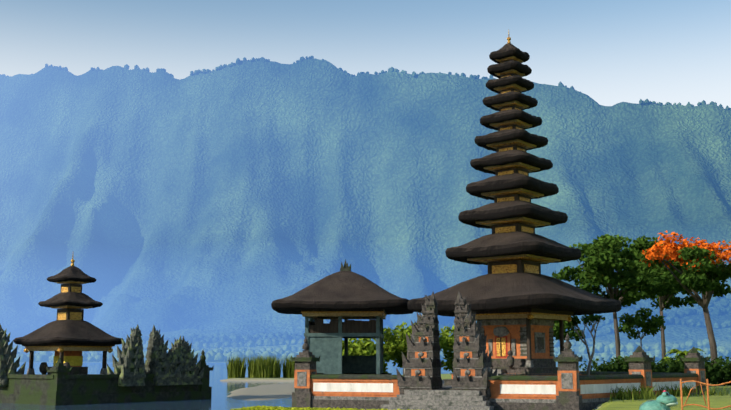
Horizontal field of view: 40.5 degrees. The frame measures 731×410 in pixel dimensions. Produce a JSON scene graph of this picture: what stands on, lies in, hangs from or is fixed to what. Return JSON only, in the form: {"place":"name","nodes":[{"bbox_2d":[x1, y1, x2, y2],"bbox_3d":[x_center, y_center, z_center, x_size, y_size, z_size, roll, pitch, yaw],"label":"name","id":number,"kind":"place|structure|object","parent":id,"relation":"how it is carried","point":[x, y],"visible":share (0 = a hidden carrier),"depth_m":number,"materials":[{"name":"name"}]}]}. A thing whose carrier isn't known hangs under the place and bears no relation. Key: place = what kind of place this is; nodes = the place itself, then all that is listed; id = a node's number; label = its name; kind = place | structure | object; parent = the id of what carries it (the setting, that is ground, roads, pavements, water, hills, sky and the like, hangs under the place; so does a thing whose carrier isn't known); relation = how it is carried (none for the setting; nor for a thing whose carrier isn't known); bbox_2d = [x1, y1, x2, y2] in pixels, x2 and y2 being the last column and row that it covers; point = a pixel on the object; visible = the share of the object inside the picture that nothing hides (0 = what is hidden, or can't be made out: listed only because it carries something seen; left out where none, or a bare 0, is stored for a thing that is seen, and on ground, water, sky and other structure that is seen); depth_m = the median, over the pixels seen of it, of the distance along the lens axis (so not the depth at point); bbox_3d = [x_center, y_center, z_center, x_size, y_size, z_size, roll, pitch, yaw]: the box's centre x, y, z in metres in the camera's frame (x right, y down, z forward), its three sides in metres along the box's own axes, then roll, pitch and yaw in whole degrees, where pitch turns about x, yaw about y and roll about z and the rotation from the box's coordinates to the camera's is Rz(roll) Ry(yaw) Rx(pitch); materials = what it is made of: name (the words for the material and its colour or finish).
{"place":"outdoors","nodes":[
{"label":"outdoors","id":0,"kind":"place"},
{"bbox_2d":[0,363,722,409],"bbox_3d":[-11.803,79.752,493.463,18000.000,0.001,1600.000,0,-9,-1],"label":"water","id":1,"kind":"structure","parent":0,"point":[220,399],"depth_m":56.23,"materials":[{"name":"blue liquid"}]},
{"bbox_2d":[225,355,294,378],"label":"reeds","id":2,"kind":"object","parent":1,"relation":"on","point":[262,367],"visible":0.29,"depth_m":118.21,"materials":[{"name":"green plant"}]},
{"bbox_2d":[0,58,730,361],"bbox_3d":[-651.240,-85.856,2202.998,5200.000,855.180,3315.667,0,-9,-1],"label":"mountain","id":3,"kind":"structure","parent":0,"point":[239,198],"depth_m":2197.07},
{"bbox_2d":[2,56,730,110],"bbox_3d":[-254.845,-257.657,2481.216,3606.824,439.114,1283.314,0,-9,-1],"label":"ridge trees","id":4,"kind":"object","parent":3,"relation":"on","point":[414,74],"visible":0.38,"depth_m":2379.04,"materials":[{"name":"plant"}]},
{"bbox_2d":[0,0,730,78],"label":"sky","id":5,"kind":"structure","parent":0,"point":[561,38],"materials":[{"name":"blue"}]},
{"bbox_2d":[0,64,730,108],"bbox_3d":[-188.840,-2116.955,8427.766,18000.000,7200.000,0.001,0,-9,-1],"label":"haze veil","id":6,"kind":"object","parent":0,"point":[694,86],"depth_m":8310.73,"materials":[{"name":"white"}]},
{"bbox_2d":[14,358,730,409],"bbox_3d":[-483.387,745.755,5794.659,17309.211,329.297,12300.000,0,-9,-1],"label":"ground","id":7,"kind":"structure","parent":0,"point":[273,391],"depth_m":60.64,"materials":[{"name":"green plant"}]},
{"bbox_2d":[0,350,213,405],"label":"islet walls","id":8,"kind":"structure","parent":7,"relation":"on","point":[58,386],"depth_m":53.54,"materials":[{"name":"stone"}]},
{"bbox_2d":[0,323,25,386],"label":"conifer shrub","id":9,"kind":"object","parent":8,"relation":"on","point":[8,365],"visible":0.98,"depth_m":55.03,"materials":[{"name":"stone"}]},
{"bbox_2d":[13,256,122,374],"bbox_3d":[-17.325,6.346,57.132,4.904,7.473,5.585,-7,-11,38],"label":"small pagoda","id":10,"kind":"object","parent":8,"relation":"on","point":[69,335],"visible":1,"depth_m":56.62,"materials":[{"name":"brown wood"}]},
{"bbox_2d":[107,324,180,385],"bbox_3d":[-12.547,8.550,56.368,1.510,3.560,4.204,-7,-11,38],"label":"conifer shrub","id":11,"kind":"object","parent":8,"relation":"on","point":[131,367],"visible":0.98,"depth_m":55.86,"materials":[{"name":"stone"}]},
{"bbox_2d":[168,335,203,384],"bbox_3d":[-10.871,9.151,58.396,1.218,2.970,2.674,-7,-11,38],"label":"conifer shrub","id":12,"kind":"object","parent":8,"relation":"on","point":[183,354],"visible":0.71,"depth_m":58.22,"materials":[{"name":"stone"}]},
{"bbox_2d":[230,405,418,409],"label":"flower bed","id":13,"kind":"object","parent":7,"relation":"on","point":[258,407],"visible":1,"depth_m":26.08,"materials":[{"name":"green plant"}]},
{"bbox_2d":[8,293,730,361],"bbox_3d":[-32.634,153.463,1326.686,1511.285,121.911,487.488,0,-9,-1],"label":"shore trees","id":14,"kind":"object","parent":7,"relation":"on","point":[219,353],"visible":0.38,"depth_m":1349.79,"materials":[{"name":"blue plant"}]},
{"bbox_2d":[342,338,396,372],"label":"bush","id":15,"kind":"object","parent":7,"relation":"on","point":[364,347],"visible":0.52,"depth_m":72.43,"materials":[{"name":"green plant"}]},
{"bbox_2d":[372,322,445,367],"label":"bright tree","id":16,"kind":"object","parent":7,"relation":"on","point":[399,339],"visible":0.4,"depth_m":74.39,"materials":[{"name":"green plant"}]},
{"bbox_2d":[440,325,454,372],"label":"bright tree","id":17,"kind":"object","parent":7,"relation":"on","point":[447,348],"visible":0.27,"depth_m":78.55,"materials":[{"name":"green plant"}]},
{"bbox_2d":[291,333,708,409],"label":"island walls","id":18,"kind":"structure","parent":7,"relation":"on","point":[568,387],"depth_m":46.68,"materials":[{"name":"stone"}]},
{"bbox_2d":[271,259,412,374],"bbox_3d":[-1.169,6.825,57.631,7.986,7.380,7.995,-1,-9,4],"label":"bale","id":19,"kind":"object","parent":18,"relation":"on","point":[345,293],"visible":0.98,"depth_m":55.47,"materials":[{"name":"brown wood"}]},
{"bbox_2d":[396,291,497,400],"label":"gate","id":20,"kind":"structure","parent":18,"relation":"on","point":[471,363],"depth_m":46.36,"materials":[{"name":"stone"}]},
{"bbox_2d":[407,32,621,384],"bbox_3d":[8.123,-0.166,54.693,9.268,19.883,9.280,-7,-11,38],"label":"pagoda","id":21,"kind":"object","parent":18,"relation":"on","point":[518,301],"visible":0.96,"depth_m":52.95,"materials":[{"name":"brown wood"}]},
{"bbox_2d":[553,320,585,342],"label":"tree","id":22,"kind":"object","parent":7,"relation":"on","point":[572,334],"visible":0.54,"depth_m":88.80,"materials":[{"name":"green plant"}]},
{"bbox_2d":[568,314,604,374],"bbox_3d":[12.802,8.199,56.920,1.836,4.083,3.240,-7,-11,37],"label":"tree","id":23,"kind":"object","parent":7,"relation":"on","point":[585,319],"visible":0.98,"depth_m":56.94,"materials":[{"name":"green plant"}]},
{"bbox_2d":[552,234,680,359],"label":"tree","id":24,"kind":"object","parent":7,"relation":"on","point":[604,257],"visible":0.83,"depth_m":82.42,"materials":[{"name":"green plant"}]},
{"bbox_2d":[618,307,665,347],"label":"tree","id":25,"kind":"object","parent":7,"relation":"on","point":[631,323],"visible":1,"depth_m":87.46,"materials":[{"name":"green plant"}]},
{"bbox_2d":[579,354,730,385],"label":"shrubs","id":26,"kind":"object","parent":7,"relation":"on","point":[717,371],"visible":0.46,"depth_m":67.96,"materials":[{"name":"green plant"}]},
{"bbox_2d":[639,390,677,409],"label":"frog","id":27,"kind":"object","parent":7,"relation":"on","point":[665,400],"visible":1,"depth_m":22.12,"materials":[{"name":"stone"}]},
{"bbox_2d":[620,240,711,358],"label":"tree","id":28,"kind":"object","parent":7,"relation":"on","point":[668,300],"visible":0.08,"depth_m":95.67,"materials":[{"name":"green plant"}]},
{"bbox_2d":[609,382,730,401],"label":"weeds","id":29,"kind":"object","parent":7,"relation":"on","point":[644,394],"visible":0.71,"depth_m":47.88,"materials":[{"name":"green plant"}]},
{"bbox_2d":[656,356,683,363],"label":"palm","id":30,"kind":"object","parent":7,"relation":"on","point":[667,359],"visible":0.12,"depth_m":76.72,"materials":[{"name":"green plant"}]},
{"bbox_2d":[634,231,730,382],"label":"flame tree","id":31,"kind":"object","parent":7,"relation":"on","point":[706,265],"visible":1,"depth_m":71.90,"materials":[{"name":"green plant"}]},
{"bbox_2d":[667,348,705,359],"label":"palm","id":32,"kind":"object","parent":7,"relation":"on","point":[679,352],"visible":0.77,"depth_m":79.52,"materials":[{"name":"green plant"}]},
{"bbox_2d":[680,379,730,409],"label":"railing","id":33,"kind":"object","parent":7,"relation":"on","point":[708,401],"visible":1,"depth_m":23.58,"materials":[{"name":"brown wood"}]}
]}

